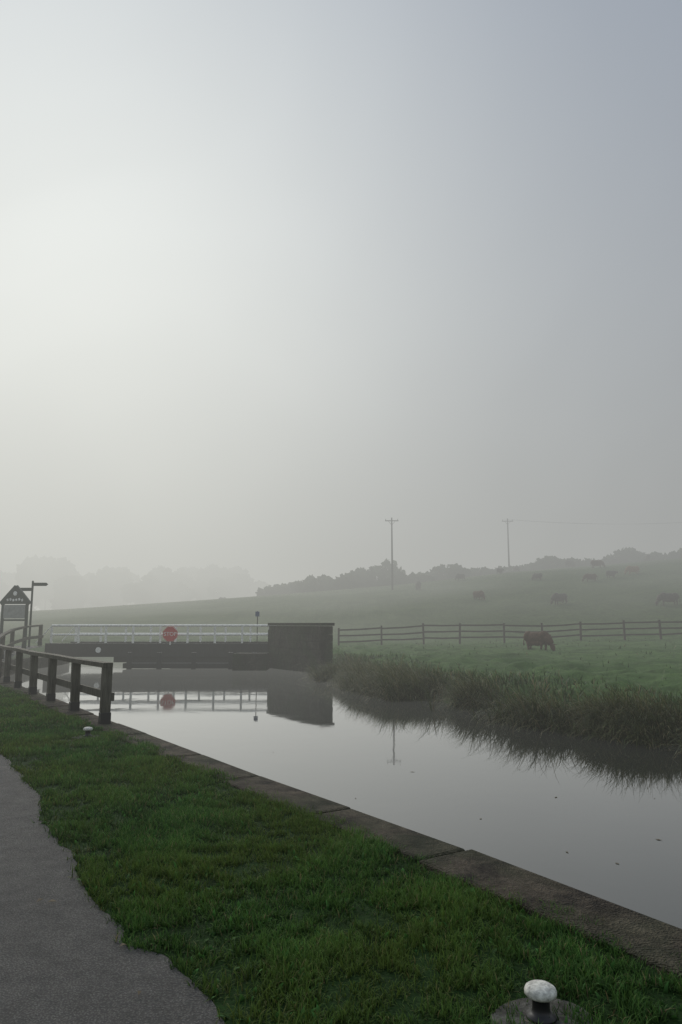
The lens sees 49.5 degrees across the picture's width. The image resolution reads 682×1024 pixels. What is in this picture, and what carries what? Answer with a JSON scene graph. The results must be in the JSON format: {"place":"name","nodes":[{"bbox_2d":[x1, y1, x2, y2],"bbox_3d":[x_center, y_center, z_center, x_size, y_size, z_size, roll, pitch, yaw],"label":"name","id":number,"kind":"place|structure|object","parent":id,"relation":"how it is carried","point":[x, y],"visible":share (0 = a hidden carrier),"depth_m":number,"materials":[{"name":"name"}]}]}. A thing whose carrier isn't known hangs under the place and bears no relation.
{"place":"outdoors","nodes":[
{"label":"outdoors","id":0,"kind":"place"},
{"bbox_2d":[0,558,681,718],"bbox_3d":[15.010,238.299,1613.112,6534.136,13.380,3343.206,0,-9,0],"label":"pasture","id":1,"kind":"structure","parent":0,"point":[518,598],"depth_m":69.72,"materials":[{"name":"green plant"}]},
{"bbox_2d":[0,554,271,611],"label":"distant trees","id":2,"kind":"object","parent":1,"relation":"on","point":[68,586],"visible":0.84,"depth_m":233.48,"materials":[{"name":"grey plant"}]},
{"bbox_2d":[268,623,334,672],"bbox_3d":[-2.158,6.437,33.821,2.274,2.706,8.130,2,-9,-12],"label":"bridge abutment","id":3,"kind":"object","parent":1,"relation":"on","point":[292,646],"visible":0.69,"depth_m":31.70,"materials":[{"name":"stone"}]},
{"bbox_2d":[2,624,276,670],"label":"swing bridge","id":4,"kind":"structure","parent":3,"relation":"on","point":[242,655],"depth_m":34.45,"materials":[{"name":"metal"}]},
{"bbox_2d":[163,627,177,644],"bbox_3d":[-7.956,5.765,34.456,0.684,0.832,0.089,0,-9,0],"label":"stop sign","id":5,"kind":"object","parent":4,"relation":"attached to","point":[170,634],"visible":1,"depth_m":34.44,"materials":[{"name":"red metal"}]},
{"bbox_2d":[255,611,259,639],"bbox_3d":[-4.096,5.670,36.179,0.200,1.630,0.060,0,-9,0],"label":"blue sign","id":6,"kind":"object","parent":4,"relation":"on","point":[257,613],"visible":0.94,"depth_m":36.24,"materials":[{"name":"blue"}]},
{"bbox_2d":[385,518,397,589],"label":"utility pole","id":7,"kind":"object","parent":1,"relation":"on","point":[391,520],"visible":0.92,"depth_m":104.23,"materials":[{"name":"wood"}]},
{"bbox_2d":[414,581,420,589],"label":"cow","id":8,"kind":"object","parent":1,"relation":"on","point":[417,585],"visible":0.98,"depth_m":99.04},
{"bbox_2d":[455,573,464,579],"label":"cow","id":9,"kind":"object","parent":1,"relation":"on","point":[460,576],"visible":0.96,"depth_m":107.49},
{"bbox_2d":[255,547,681,595],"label":"hedgerow","id":10,"kind":"object","parent":1,"relation":"on","point":[360,577],"visible":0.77,"depth_m":125.69,"materials":[{"name":"green plant"}]},
{"bbox_2d":[473,590,486,599],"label":"cow","id":11,"kind":"object","parent":1,"relation":"on","point":[479,594],"visible":0.99,"depth_m":83.13},
{"bbox_2d":[287,649,681,756],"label":"reeds","id":12,"kind":"object","parent":1,"relation":"on","point":[618,719],"visible":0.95,"depth_m":14.94,"materials":[{"name":"green plant"}]},
{"bbox_2d":[496,568,503,573],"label":"cow","id":13,"kind":"object","parent":1,"relation":"on","point":[499,570],"visible":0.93,"depth_m":111.63},
{"bbox_2d":[332,637,681,715],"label":"rough grass","id":14,"kind":"structure","parent":1,"relation":"on","point":[513,675],"depth_m":18.68,"materials":[{"name":"green plant"}]},
{"bbox_2d":[338,620,681,645],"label":"field fence","id":15,"kind":"object","parent":1,"relation":"on","point":[623,622],"visible":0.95,"depth_m":46.65,"materials":[{"name":"wood"}]},
{"bbox_2d":[513,566,519,571],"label":"cow","id":16,"kind":"object","parent":1,"relation":"on","point":[515,568],"visible":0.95,"depth_m":117.50},
{"bbox_2d":[531,573,542,579],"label":"cow","id":17,"kind":"object","parent":1,"relation":"on","point":[536,575],"visible":1,"depth_m":95.70},
{"bbox_2d":[523,631,556,650],"bbox_3d":[9.586,6.250,35.872,0.614,0.981,1.809,7,-11,-39],"label":"cow","id":18,"kind":"object","parent":1,"relation":"on","point":[540,639],"visible":0.94,"depth_m":35.66},
{"bbox_2d":[549,593,567,604],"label":"cow","id":19,"kind":"object","parent":1,"relation":"on","point":[557,597],"visible":0.97,"depth_m":75.17},
{"bbox_2d":[565,560,574,567],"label":"cow","id":20,"kind":"object","parent":1,"relation":"on","point":[568,563],"visible":0.94,"depth_m":113.79},
{"bbox_2d":[582,573,597,581],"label":"cow","id":21,"kind":"object","parent":1,"relation":"on","point":[590,576],"visible":1,"depth_m":89.63},
{"bbox_2d":[502,518,681,567],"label":"power line","id":22,"kind":"object","parent":1,"relation":"on","point":[507,521],"visible":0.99,"depth_m":125.90,"materials":[{"name":"black paint"}]},
{"bbox_2d":[590,560,605,567],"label":"cow","id":23,"kind":"object","parent":1,"relation":"on","point":[593,563],"visible":1,"depth_m":103.84},
{"bbox_2d":[606,570,617,577],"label":"cow","id":24,"kind":"object","parent":1,"relation":"on","point":[610,573],"visible":0.99,"depth_m":90.68},
{"bbox_2d":[624,566,639,573],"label":"cow","id":25,"kind":"object","parent":1,"relation":"on","point":[636,569],"visible":1,"depth_m":91.74},
{"bbox_2d":[655,592,679,604],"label":"cow","id":26,"kind":"object","parent":1,"relation":"on","point":[667,597],"visible":1,"depth_m":69.34},
{"bbox_2d":[0,653,681,1023],"bbox_3d":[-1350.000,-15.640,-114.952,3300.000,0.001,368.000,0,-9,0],"label":"ground","id":27,"kind":"structure","parent":0,"point":[414,999],"depth_m":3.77,"materials":[{"name":"green plant"}]},
{"bbox_2d":[0,585,30,648],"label":"notice board","id":28,"kind":"object","parent":27,"relation":"on","point":[15,594],"visible":0.91,"depth_m":32.70,"materials":[{"name":"green paint"}]},
{"bbox_2d":[21,581,47,649],"bbox_3d":[-14.046,4.678,33.578,1.350,3.120,0.120,0,-9,0],"label":"fingerpost sign","id":29,"kind":"object","parent":27,"relation":"on","point":[32,588],"visible":0.87,"depth_m":33.68,"materials":[{"name":"green paint"}]},
{"bbox_2d":[71,727,102,738],"bbox_3d":[-3.590,3.128,10.485,0.426,0.159,0.370,0,-9,0],"label":"mooring bollard","id":30,"kind":"object","parent":27,"relation":"on","point":[87,730],"visible":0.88,"depth_m":10.45,"materials":[{"name":"metal"}]},
{"bbox_2d":[0,754,224,1023],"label":"towpath","id":31,"kind":"structure","parent":27,"relation":"on","point":[65,958],"depth_m":3.60,"materials":[{"name":"grey asphalt"}]},
{"bbox_2d":[37,898,140,994],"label":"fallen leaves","id":32,"kind":"object","parent":31,"relation":"on","point":[53,900],"visible":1,"depth_m":4.24,"materials":[{"name":"brown plant"}]},
{"bbox_2d":[0,657,681,978],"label":"coping stones","id":33,"kind":"object","parent":27,"relation":"on","point":[657,942],"visible":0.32,"depth_m":4.74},
{"bbox_2d":[0,624,114,723],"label":"wooden railing","id":34,"kind":"object","parent":33,"relation":"on","point":[105,694],"visible":0.9,"depth_m":15.09,"materials":[{"name":"black paint"}]},
{"bbox_2d":[490,980,592,1023],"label":"mooring bollard","id":35,"kind":"object","parent":27,"relation":"on","point":[541,995],"visible":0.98,"depth_m":3.00,"materials":[{"name":"metal"}]},
{"bbox_2d":[0,0,681,610],"label":"sky","id":36,"kind":"structure","parent":0,"point":[281,281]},
{"bbox_2d":[10,657,681,928],"bbox_3d":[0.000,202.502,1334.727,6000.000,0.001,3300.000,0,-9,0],"label":"canal water","id":37,"kind":"structure","parent":0,"point":[452,779],"depth_m":10.69,"materials":[{"name":"grey liquid"}]},
{"bbox_2d":[644,554,649,560],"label":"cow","id":38,"kind":"object","parent":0,"point":[647,557],"visible":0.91,"depth_m":111.77}
]}

